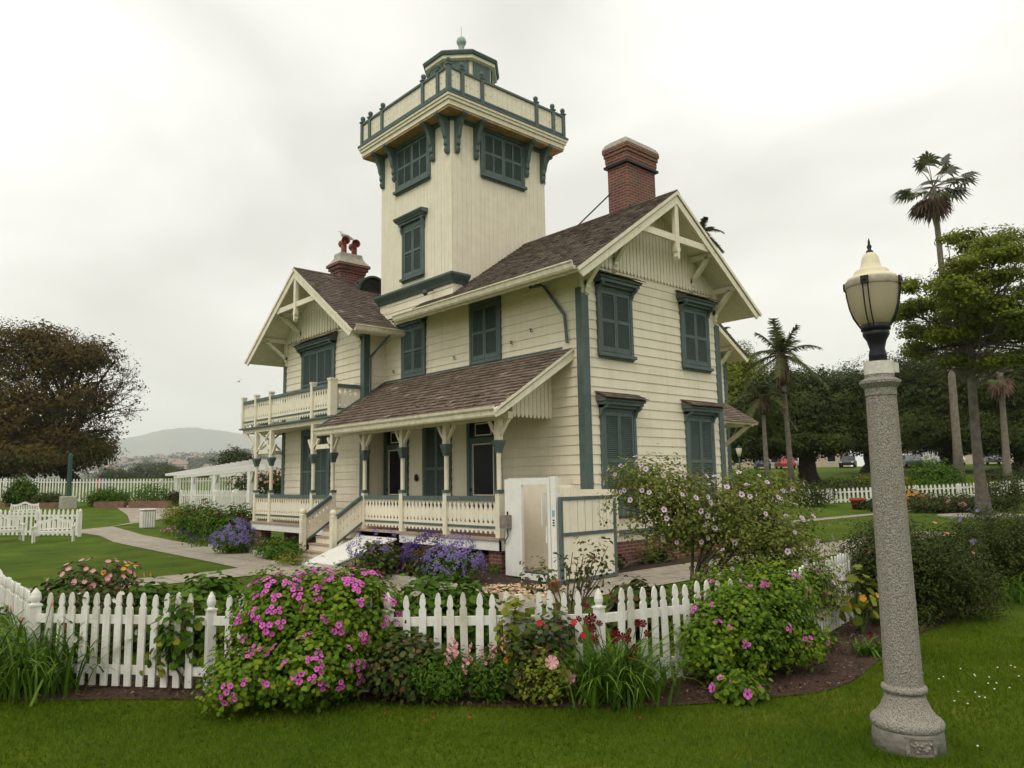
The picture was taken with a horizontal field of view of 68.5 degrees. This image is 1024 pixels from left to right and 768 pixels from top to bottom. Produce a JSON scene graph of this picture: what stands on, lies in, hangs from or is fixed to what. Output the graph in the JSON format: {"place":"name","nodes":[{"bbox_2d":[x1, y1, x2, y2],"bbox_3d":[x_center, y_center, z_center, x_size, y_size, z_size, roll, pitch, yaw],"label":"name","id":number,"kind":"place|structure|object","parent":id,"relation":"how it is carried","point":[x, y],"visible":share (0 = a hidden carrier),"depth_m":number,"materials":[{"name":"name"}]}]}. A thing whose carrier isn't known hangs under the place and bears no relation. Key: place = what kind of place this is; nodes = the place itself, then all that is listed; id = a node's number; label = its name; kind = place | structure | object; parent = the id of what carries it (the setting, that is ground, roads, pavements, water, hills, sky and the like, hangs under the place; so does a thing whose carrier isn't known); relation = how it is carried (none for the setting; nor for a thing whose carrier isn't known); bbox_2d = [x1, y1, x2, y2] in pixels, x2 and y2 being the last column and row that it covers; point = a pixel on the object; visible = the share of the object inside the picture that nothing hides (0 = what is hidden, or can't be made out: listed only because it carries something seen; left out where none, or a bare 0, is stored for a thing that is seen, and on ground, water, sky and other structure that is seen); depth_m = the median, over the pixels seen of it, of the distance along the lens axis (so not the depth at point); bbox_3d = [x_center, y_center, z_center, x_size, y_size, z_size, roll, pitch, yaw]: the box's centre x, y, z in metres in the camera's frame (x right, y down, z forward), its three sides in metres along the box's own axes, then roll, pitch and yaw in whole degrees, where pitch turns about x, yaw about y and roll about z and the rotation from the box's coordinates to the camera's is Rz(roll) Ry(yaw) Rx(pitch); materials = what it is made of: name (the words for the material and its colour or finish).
{"place":"outdoors","nodes":[
{"label":"outdoors","id":0,"kind":"place"},
{"bbox_2d":[2,455,281,478],"bbox_3d":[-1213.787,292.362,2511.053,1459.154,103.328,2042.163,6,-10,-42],"label":"town hillside","id":1,"kind":"structure","parent":0,"point":[82,474],"depth_m":2200.83,"materials":[{"name":"grey"}]},
{"bbox_2d":[83,448,266,478],"bbox_3d":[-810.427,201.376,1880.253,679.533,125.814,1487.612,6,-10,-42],"label":"hillside woods","id":2,"kind":"object","parent":1,"relation":"on","point":[199,462],"visible":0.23,"depth_m":1439.06,"materials":[{"name":"green plant"}]},
{"bbox_2d":[28,563,316,593],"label":"path","id":3,"kind":"structure","parent":0,"point":[233,572],"depth_m":15.30,"materials":[{"name":"concrete"}]},
{"bbox_2d":[68,502,284,567],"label":"path","id":4,"kind":"structure","parent":0,"point":[204,553],"depth_m":22.48,"materials":[{"name":"concrete"}]},
{"bbox_2d":[72,427,281,469],"bbox_3d":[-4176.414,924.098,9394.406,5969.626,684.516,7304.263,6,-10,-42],"label":"mountain","id":5,"kind":"structure","parent":0,"point":[176,440],"depth_m":8434.96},
{"bbox_2d":[270,568,546,610],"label":"path","id":6,"kind":"structure","parent":0,"point":[528,603],"depth_m":12.87,"materials":[{"name":"concrete"}]},
{"bbox_2d":[0,463,1023,767],"bbox_3d":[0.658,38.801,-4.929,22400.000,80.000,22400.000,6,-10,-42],"label":"ground","id":7,"kind":"structure","parent":0,"point":[26,563],"depth_m":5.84,"materials":[{"name":"green plant"}]},
{"bbox_2d":[0,569,29,645],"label":"picket fence","id":8,"kind":"object","parent":7,"relation":"on","point":[14,595],"visible":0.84,"depth_m":7.73,"materials":[{"name":"white paint"}]},
{"bbox_2d":[3,471,40,505],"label":"border shrub","id":9,"kind":"object","parent":7,"relation":"on","point":[26,486],"visible":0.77,"depth_m":48.76,"materials":[{"name":"green plant"}]},
{"bbox_2d":[0,509,81,536],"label":"picket fence","id":10,"kind":"object","parent":7,"relation":"on","point":[78,516],"visible":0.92,"depth_m":28.25,"materials":[{"name":"white paint"}]},
{"bbox_2d":[31,516,75,542],"bbox_3d":[-15.382,4.876,25.231,1.248,0.840,0.560,2,-8,-24],"label":"garden bench","id":11,"kind":"object","parent":7,"relation":"on","point":[47,521],"visible":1,"depth_m":25.33,"materials":[{"name":"white paint"}]},
{"bbox_2d":[59,453,76,508],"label":"flagpole","id":12,"kind":"object","parent":7,"relation":"on","point":[68,501],"visible":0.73,"depth_m":46.92,"materials":[{"name":"metal"}]},
{"bbox_2d":[0,316,149,483],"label":"spreading tree","id":13,"kind":"object","parent":7,"relation":"on","point":[33,442],"visible":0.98,"depth_m":77.73,"materials":[{"name":"brown plant"}]},
{"bbox_2d":[0,501,171,507],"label":"brick edging","id":14,"kind":"object","parent":7,"relation":"on","point":[142,504],"visible":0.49,"depth_m":47.32,"materials":[{"name":"red brick"}]},
{"bbox_2d":[75,485,132,506],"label":"border shrub","id":15,"kind":"object","parent":7,"relation":"on","point":[102,495],"visible":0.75,"depth_m":48.58,"materials":[{"name":"green plant"}]},
{"bbox_2d":[0,477,263,501],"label":"picket fence","id":16,"kind":"object","parent":7,"relation":"on","point":[4,481],"visible":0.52,"depth_m":52.67,"materials":[{"name":"white paint"}]},
{"bbox_2d":[111,576,177,649],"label":"border plant","id":17,"kind":"object","parent":7,"relation":"on","point":[149,590],"visible":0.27,"depth_m":8.41,"materials":[{"name":"green plant"}]},
{"bbox_2d":[120,479,170,500],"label":"border shrub","id":18,"kind":"object","parent":7,"relation":"on","point":[152,495],"visible":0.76,"depth_m":48.74,"materials":[{"name":"green plant"}]},
{"bbox_2d":[158,568,248,644],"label":"border plant","id":19,"kind":"object","parent":7,"relation":"on","point":[221,588],"visible":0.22,"depth_m":8.56,"materials":[{"name":"green plant"}]},
{"bbox_2d":[185,498,223,541],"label":"rose bush","id":20,"kind":"object","parent":7,"relation":"on","point":[197,526],"visible":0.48,"depth_m":24.02,"materials":[{"name":"green plant"}]},
{"bbox_2d":[179,490,252,516],"bbox_3d":[-13.720,5.730,35.132,0.695,1.585,10.540,5,-9,-39],"label":"picket fence","id":21,"kind":"object","parent":7,"relation":"on","point":[232,496],"visible":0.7,"depth_m":35.62,"materials":[{"name":"white paint"}]},
{"bbox_2d":[165,459,280,515],"bbox_3d":[-16.511,6.295,43.692,3.950,2.715,35.064,3,-8,-29],"label":"pergola","id":22,"kind":"object","parent":7,"relation":"on","point":[217,472],"visible":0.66,"depth_m":37.14,"materials":[{"name":"white paint"}]},
{"bbox_2d":[204,517,260,553],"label":"sea lavender","id":23,"kind":"object","parent":7,"relation":"on","point":[232,545],"visible":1,"depth_m":19.71,"materials":[{"name":"purple plant"}]},
{"bbox_2d":[209,444,261,476],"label":"valley tree","id":24,"kind":"object","parent":7,"relation":"on","point":[234,456],"visible":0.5,"depth_m":109.30,"materials":[{"name":"green plant"}]},
{"bbox_2d":[196,530,308,553],"bbox_3d":[-9.436,5.276,25.994,2.800,0.002,16.506,3,-8,-27],"label":"planting bed","id":25,"kind":"object","parent":7,"relation":"on","point":[260,544],"depth_m":22.35,"materials":[{"name":"soil"}]},
{"bbox_2d":[166,501,203,538],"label":"rose bush","id":26,"kind":"object","parent":25,"relation":"on","point":[189,511],"visible":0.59,"depth_m":25.51,"materials":[{"name":"green plant"}]},
{"bbox_2d":[198,503,251,541],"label":"rose bush","id":27,"kind":"object","parent":25,"relation":"on","point":[224,520],"visible":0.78,"depth_m":23.13,"materials":[{"name":"green plant"}]},
{"bbox_2d":[250,535,310,559],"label":"iris clump","id":28,"kind":"object","parent":25,"relation":"on","point":[285,546],"visible":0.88,"depth_m":18.21,"materials":[{"name":"green plant"}]},
{"bbox_2d":[302,535,396,567],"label":"ramp","id":29,"kind":"structure","parent":7,"relation":"on","point":[335,555],"depth_m":16.83,"materials":[{"name":"white paint"}]},
{"bbox_2d":[392,573,465,648],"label":"border plant","id":30,"kind":"object","parent":7,"relation":"on","point":[430,587],"visible":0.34,"depth_m":8.16,"materials":[{"name":"green plant"}]},
{"bbox_2d":[336,564,545,590],"bbox_3d":[-1.825,3.750,15.079,1.850,0.002,6.250,6,-10,-42],"label":"planting bed","id":31,"kind":"object","parent":7,"relation":"on","point":[488,577],"visible":0.14,"depth_m":13.59,"materials":[{"name":"soil"}]},
{"bbox_2d":[345,529,413,577],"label":"sea lavender","id":32,"kind":"object","parent":31,"relation":"on","point":[383,559],"visible":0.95,"depth_m":14.01,"materials":[{"name":"green plant"}]},
{"bbox_2d":[396,527,449,576],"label":"sea lavender","id":33,"kind":"object","parent":31,"relation":"on","point":[407,568],"visible":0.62,"depth_m":14.12,"materials":[{"name":"purple plant"}]},
{"bbox_2d":[415,532,488,586],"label":"sea lavender","id":34,"kind":"object","parent":31,"relation":"on","point":[456,568],"visible":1,"depth_m":13.01,"materials":[{"name":"purple plant"}]},
{"bbox_2d":[440,569,504,650],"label":"border plant","id":35,"kind":"object","parent":7,"relation":"on","point":[471,593],"visible":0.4,"depth_m":8.03,"materials":[{"name":"green plant"}]},
{"bbox_2d":[239,27,761,572],"bbox_3d":[0.367,-2.837,23.364,13.499,15.140,14.237,6,-10,-42],"label":"lighthouse","id":36,"kind":"object","parent":7,"relation":"on","point":[467,353],"visible":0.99,"depth_m":18.48,"materials":[{"name":"beige paint"}]},
{"bbox_2d":[291,330,337,419],"bbox_3d":[-5.887,-0.197,22.243,0.375,2.510,2.300,6,-10,-42],"label":"window","id":37,"kind":"structure","parent":36,"relation":"in","point":[318,356],"depth_m":22.29,"materials":[{"name":"teal paint"}]},
{"bbox_2d":[300,429,330,503],"bbox_3d":[-5.778,2.555,22.053,0.070,2.520,1.750,6,-10,-42],"label":"window","id":38,"kind":"structure","parent":36,"relation":"in","point":[322,465],"depth_m":21.96,"materials":[{"name":"teal paint"}]},
{"bbox_2d":[386,431,408,518],"bbox_3d":[-3.102,2.397,20.057,0.115,2.560,1.100,6,-10,-42],"label":"door","id":39,"kind":"structure","parent":36,"relation":"in","point":[393,462],"depth_m":20.14,"materials":[{"name":"teal paint"}]},
{"bbox_2d":[389,315,428,378],"bbox_3d":[-2.725,-1.068,19.814,0.376,1.740,1.350,6,-10,-42],"label":"window","id":40,"kind":"structure","parent":36,"relation":"in","point":[413,344],"depth_m":19.84,"materials":[{"name":"teal paint"}]},
{"bbox_2d":[422,425,451,520],"bbox_3d":[-1.873,2.099,18.751,0.070,2.740,1.170,6,-10,-42],"label":"window","id":41,"kind":"structure","parent":36,"relation":"in","point":[432,456],"depth_m":18.85,"materials":[{"name":"teal paint"}]},
{"bbox_2d":[466,421,501,522],"bbox_3d":[-0.660,2.014,17.372,0.115,2.560,1.200,6,-10,-42],"label":"door","id":42,"kind":"structure","parent":36,"relation":"in","point":[481,455],"depth_m":17.46,"materials":[{"name":"teal paint"}]},
{"bbox_2d":[469,295,501,364],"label":"window","id":43,"kind":"structure","parent":36,"relation":"in","point":[485,329],"depth_m":17.68,"materials":[{"name":"teal paint"}]},
{"bbox_2d":[593,269,645,362],"bbox_3d":[2.307,-1.465,16.031,1.405,1.915,0.373,6,-10,-42],"label":"window","id":44,"kind":"structure","parent":36,"relation":"in","point":[614,294],"depth_m":16.07,"materials":[{"name":"teal paint"}]},
{"bbox_2d":[595,391,648,518],"bbox_3d":[2.352,1.470,15.652,1.390,2.635,0.376,6,-10,-42],"label":"window","id":45,"kind":"structure","parent":36,"relation":"in","point":[618,431],"depth_m":15.71,"materials":[{"name":"teal paint"}]},
{"bbox_2d":[676,290,719,373],"bbox_3d":[4.509,-1.252,18.005,1.405,1.915,0.373,6,-10,-42],"label":"window","id":46,"kind":"structure","parent":36,"relation":"in","point":[694,312],"depth_m":18.03,"materials":[{"name":"teal paint"}]},
{"bbox_2d":[681,399,725,512],"bbox_3d":[4.564,1.684,17.637,1.390,2.635,0.372,6,-10,-42],"label":"window","id":47,"kind":"structure","parent":36,"relation":"in","point":[699,433],"depth_m":17.72,"materials":[{"name":"teal paint"}]},
{"bbox_2d":[0,555,1019,706],"bbox_3d":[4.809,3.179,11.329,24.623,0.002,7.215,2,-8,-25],"label":"mulch bed","id":48,"kind":"object","parent":7,"relation":"on","point":[782,681],"visible":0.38,"depth_m":6.62,"materials":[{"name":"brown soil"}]},
{"bbox_2d":[0,575,110,654],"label":"border plant","id":49,"kind":"object","parent":48,"relation":"on","point":[40,589],"visible":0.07,"depth_m":7.98,"materials":[{"name":"green plant"}]},
{"bbox_2d":[0,593,172,708],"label":"daylily clump","id":50,"kind":"object","parent":48,"relation":"on","point":[32,673],"visible":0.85,"depth_m":6.62,"materials":[{"name":"green plant"}]},
{"bbox_2d":[41,553,151,661],"bbox_3d":[-4.593,2.419,8.209,1.176,1.085,1.261,6,-10,-42],"label":"rose bush","id":51,"kind":"object","parent":48,"relation":"on","point":[108,581],"visible":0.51,"depth_m":8.14,"materials":[{"name":"green plant"}]},
{"bbox_2d":[56,585,139,681],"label":"rose bush","id":52,"kind":"object","parent":48,"relation":"on","point":[73,639],"visible":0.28,"depth_m":7.12,"materials":[{"name":"green plant"}]},
{"bbox_2d":[147,583,216,689],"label":"vine","id":53,"kind":"object","parent":48,"relation":"on","point":[166,638],"visible":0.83,"depth_m":6.67,"materials":[{"name":"green plant"}]},
{"bbox_2d":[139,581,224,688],"bbox_3d":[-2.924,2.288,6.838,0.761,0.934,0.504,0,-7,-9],"label":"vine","id":54,"kind":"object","parent":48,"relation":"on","point":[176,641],"visible":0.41,"depth_m":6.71,"materials":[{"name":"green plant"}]},
{"bbox_2d":[189,555,431,720],"bbox_3d":[-1.744,2.104,6.461,1.969,1.174,1.544,6,-10,-42],"label":"geranium bush","id":55,"kind":"object","parent":48,"relation":"on","point":[305,637],"visible":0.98,"depth_m":6.11,"materials":[{"name":"green plant"}]},
{"bbox_2d":[27,577,775,691],"bbox_3d":[-0.945,2.266,6.795,7.156,0.885,0.880,-1,-7,-3],"label":"picket fence","id":56,"kind":"object","parent":48,"relation":"on","point":[422,621],"visible":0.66,"depth_m":6.72,"materials":[{"name":"white paint"}]},
{"bbox_2d":[355,626,449,704],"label":"rose bush","id":57,"kind":"object","parent":48,"relation":"on","point":[392,678],"visible":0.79,"depth_m":6.15,"materials":[{"name":"green plant"}]},
{"bbox_2d":[398,638,481,705],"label":"snapdragon plant","id":58,"kind":"object","parent":48,"relation":"on","point":[440,686],"visible":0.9,"depth_m":6.11,"materials":[{"name":"green plant"}]},
{"bbox_2d":[456,635,533,703],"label":"snapdragon plant","id":59,"kind":"object","parent":48,"relation":"on","point":[488,685],"visible":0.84,"depth_m":6.13,"materials":[{"name":"green plant"}]},
{"bbox_2d":[492,591,538,697],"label":"rose bush","id":60,"kind":"object","parent":48,"relation":"on","point":[515,602],"visible":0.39,"depth_m":6.32,"materials":[{"name":"green plant"}]},
{"bbox_2d":[489,599,585,698],"bbox_3d":[0.243,2.228,6.301,0.933,0.817,0.490,6,-10,-42],"label":"rose bush","id":61,"kind":"object","parent":48,"relation":"on","point":[545,637],"visible":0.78,"depth_m":6.23,"materials":[{"name":"green plant"}]},
{"bbox_2d":[505,645,585,706],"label":"yellow shrub","id":62,"kind":"object","parent":48,"relation":"on","point":[543,696],"visible":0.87,"depth_m":6.02,"materials":[{"name":"green plant"}]},
{"bbox_2d":[491,602,713,716],"bbox_3d":[0.792,2.205,6.139,1.881,0.785,1.926,6,-10,-42],"label":"daylily clump","id":63,"kind":"object","parent":48,"relation":"on","point":[616,682],"visible":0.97,"depth_m":6.07,"materials":[{"name":"green plant"}]},
{"bbox_2d":[590,443,861,627],"bbox_3d":[2.482,1.808,8.850,3.043,2.232,1.989,0,-7,-4],"label":"mallow shrub","id":64,"kind":"object","parent":48,"relation":"on","point":[734,508],"visible":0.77,"depth_m":8.69,"materials":[{"name":"green plant"}]},
{"bbox_2d":[707,666,778,705],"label":"geranium bush","id":65,"kind":"object","parent":48,"relation":"on","point":[736,686],"visible":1,"depth_m":6.03,"materials":[{"name":"green plant"}]},
{"bbox_2d":[660,547,836,685],"bbox_3d":[2.468,2.230,7.475,1.459,1.039,2.918,-5,-8,28],"label":"geranium bush","id":66,"kind":"object","parent":48,"relation":"on","point":[751,621],"visible":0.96,"depth_m":6.75,"materials":[{"name":"green plant"}]},
{"bbox_2d":[788,544,913,631],"bbox_3d":[4.448,2.550,9.674,0.141,0.865,6.060,-7,-9,39],"label":"picket fence","id":67,"kind":"object","parent":48,"relation":"on","point":[840,558],"visible":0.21,"depth_m":8.89,"materials":[{"name":"white paint"}]},
{"bbox_2d":[832,564,879,633],"bbox_3d":[3.958,2.466,8.569,0.615,0.782,0.559,-3,-7,13],"label":"nasturtium","id":68,"kind":"object","parent":48,"relation":"on","point":[859,621],"visible":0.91,"depth_m":8.52,"materials":[{"name":"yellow plant"}]},
{"bbox_2d":[839,632,881,658],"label":"daylily clump","id":69,"kind":"object","parent":48,"relation":"on","point":[871,650],"visible":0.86,"depth_m":7.54,"materials":[{"name":"green plant"}]},
{"bbox_2d":[829,508,1019,631],"bbox_3d":[5.162,2.230,9.436,2.314,1.445,1.757,-1,-7,0],"label":"evergreen shrub","id":70,"kind":"object","parent":48,"relation":"on","point":[932,584],"visible":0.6,"depth_m":9.12,"materials":[{"name":"green plant"}]},
{"bbox_2d":[933,493,1023,590],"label":"evergreen shrub","id":71,"kind":"object","parent":48,"relation":"on","point":[1002,548],"visible":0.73,"depth_m":11.14,"materials":[{"name":"green plant"}]},
{"bbox_2d":[964,568,1023,604],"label":"daylily clump","id":72,"kind":"object","parent":48,"relation":"on","point":[1014,597],"visible":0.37,"depth_m":10.53,"materials":[{"name":"green plant"}]},
{"bbox_2d":[499,476,618,583],"bbox_3d":[0.906,2.671,14.100,1.850,1.860,1.368,6,-10,-42],"label":"wheelchair lift","id":73,"kind":"object","parent":7,"relation":"on","point":[528,534],"visible":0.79,"depth_m":13.92,"materials":[{"name":"white paint"}]},
{"bbox_2d":[506,532,616,634],"bbox_3d":[0.587,2.218,8.024,1.242,1.250,0.781,6,-10,-42],"label":"rose bush","id":74,"kind":"object","parent":7,"relation":"on","point":[588,570],"visible":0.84,"depth_m":8.08,"materials":[{"name":"green plant"}]},
{"bbox_2d":[602,575,672,638],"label":"border plant","id":75,"kind":"object","parent":7,"relation":"on","point":[613,602],"visible":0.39,"depth_m":8.50,"materials":[{"name":"green plant"}]},
{"bbox_2d":[618,540,831,572],"bbox_3d":[5.149,3.953,17.528,9.000,0.002,0.640,6,-10,-42],"label":"planting bed","id":76,"kind":"object","parent":7,"relation":"on","point":[650,565],"visible":0.29,"depth_m":15.62,"materials":[{"name":"soil"}]},
{"bbox_2d":[618,544,676,568],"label":"fern clump","id":77,"kind":"object","parent":76,"relation":"on","point":[659,557],"visible":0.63,"depth_m":15.72,"materials":[{"name":"green plant"}]},
{"bbox_2d":[727,340,774,466],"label":"green tree","id":78,"kind":"object","parent":7,"relation":"on","point":[735,371],"visible":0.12,"depth_m":68.00,"materials":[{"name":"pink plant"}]},
{"bbox_2d":[732,381,797,479],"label":"feather palm","id":79,"kind":"object","parent":7,"relation":"on","point":[760,406],"visible":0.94,"depth_m":49.79,"materials":[{"name":"green plant"}]},
{"bbox_2d":[741,318,827,482],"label":"feather palm","id":80,"kind":"object","parent":7,"relation":"on","point":[780,349],"visible":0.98,"depth_m":49.81,"materials":[{"name":"green plant"}]},
{"bbox_2d":[779,479,843,507],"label":"lawn shrub","id":81,"kind":"object","parent":7,"relation":"on","point":[818,495],"visible":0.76,"depth_m":41.20,"materials":[{"name":"green plant"}]},
{"bbox_2d":[730,361,903,484],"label":"fig tree","id":82,"kind":"object","parent":7,"relation":"on","point":[830,419],"visible":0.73,"depth_m":59.36,"materials":[{"name":"green plant"}]},
{"bbox_2d":[806,474,870,494],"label":"lawn shrub","id":83,"kind":"object","parent":7,"relation":"on","point":[854,485],"visible":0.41,"depth_m":49.18,"materials":[{"name":"green plant"}]},
{"bbox_2d":[752,480,1023,503],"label":"picket fence","id":84,"kind":"object","parent":7,"relation":"on","point":[958,487],"visible":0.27,"depth_m":43.06,"materials":[{"name":"white paint"}]},
{"bbox_2d":[843,238,946,757],"bbox_3d":[2.631,0.707,5.259,0.456,3.570,0.456,6,-10,-42],"label":"street lamp","id":85,"kind":"object","parent":7,"relation":"on","point":[904,718],"visible":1,"depth_m":5.14,"materials":[{"name":"concrete"}]},
{"bbox_2d":[833,340,979,473],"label":"fig tree","id":86,"kind":"object","parent":7,"relation":"on","point":[913,424],"visible":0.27,"depth_m":71.39,"materials":[{"name":"green plant"}]},
{"bbox_2d":[891,151,981,485],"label":"fan palm","id":87,"kind":"object","parent":7,"relation":"on","point":[934,207],"visible":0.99,"depth_m":51.84,"materials":[{"name":"green plant"}]},
{"bbox_2d":[906,455,967,484],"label":"lawn shrub","id":88,"kind":"object","parent":7,"relation":"on","point":[928,469],"visible":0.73,"depth_m":49.33,"materials":[{"name":"green plant"}]},
{"bbox_2d":[907,487,972,512],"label":"lawn shrub","id":89,"kind":"object","parent":7,"relation":"on","point":[921,505],"visible":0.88,"depth_m":33.85,"materials":[{"name":"green plant"}]},
{"bbox_2d":[892,223,1023,514],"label":"coral tree","id":90,"kind":"object","parent":7,"relation":"on","point":[981,313],"visible":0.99,"depth_m":30.25,"materials":[{"name":"green plant"}]},
{"bbox_2d":[892,346,1023,471],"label":"fig tree","id":91,"kind":"object","parent":7,"relation":"on","point":[936,390],"visible":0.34,"depth_m":70.15,"materials":[{"name":"green plant"}]},
{"bbox_2d":[931,489,996,512],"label":"lawn shrub","id":92,"kind":"object","parent":7,"relation":"on","point":[964,504],"visible":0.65,"depth_m":33.36,"materials":[{"name":"green plant"}]},
{"bbox_2d":[948,343,1023,469],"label":"fig tree","id":93,"kind":"object","parent":7,"relation":"on","point":[1016,452],"visible":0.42,"depth_m":67.38,"materials":[{"name":"green plant"}]},
{"bbox_2d":[968,469,1023,502],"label":"lawn shrub","id":94,"kind":"object","parent":7,"relation":"on","point":[1013,488],"visible":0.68,"depth_m":39.55,"materials":[{"name":"green plant"}]},
{"bbox_2d":[976,349,1023,482],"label":"fan palm","id":95,"kind":"object","parent":7,"relation":"on","point":[1000,388],"visible":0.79,"depth_m":54.80,"materials":[{"name":"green plant"}]},
{"bbox_2d":[0,0,1023,466],"label":"sky","id":96,"kind":"structure","parent":0,"point":[167,167],"materials":[{"name":"white"}]},
{"bbox_2d":[489,531,954,603],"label":"path","id":97,"kind":"structure","parent":0,"point":[657,576],"depth_m":13.62,"materials":[{"name":"concrete"}]},
{"bbox_2d":[445,581,566,599],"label":"wood chips","id":98,"kind":"object","parent":97,"relation":"on","point":[518,588],"visible":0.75,"depth_m":12.26,"materials":[{"name":"brown wood"}]},
{"bbox_2d":[541,492,617,584],"bbox_3d":[1.199,2.752,13.629,1.470,1.570,0.580,6,-10,-42],"label":"screen fence","id":99,"kind":"object","parent":97,"relation":"on","point":[579,516],"visible":0.86,"depth_m":13.42,"materials":[{"name":"beige paint"}]},
{"bbox_2d":[732,452,850,468],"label":"building","id":100,"kind":"structure","parent":0,"point":[832,461],"depth_m":127.89,"materials":[{"name":"beige paint"}]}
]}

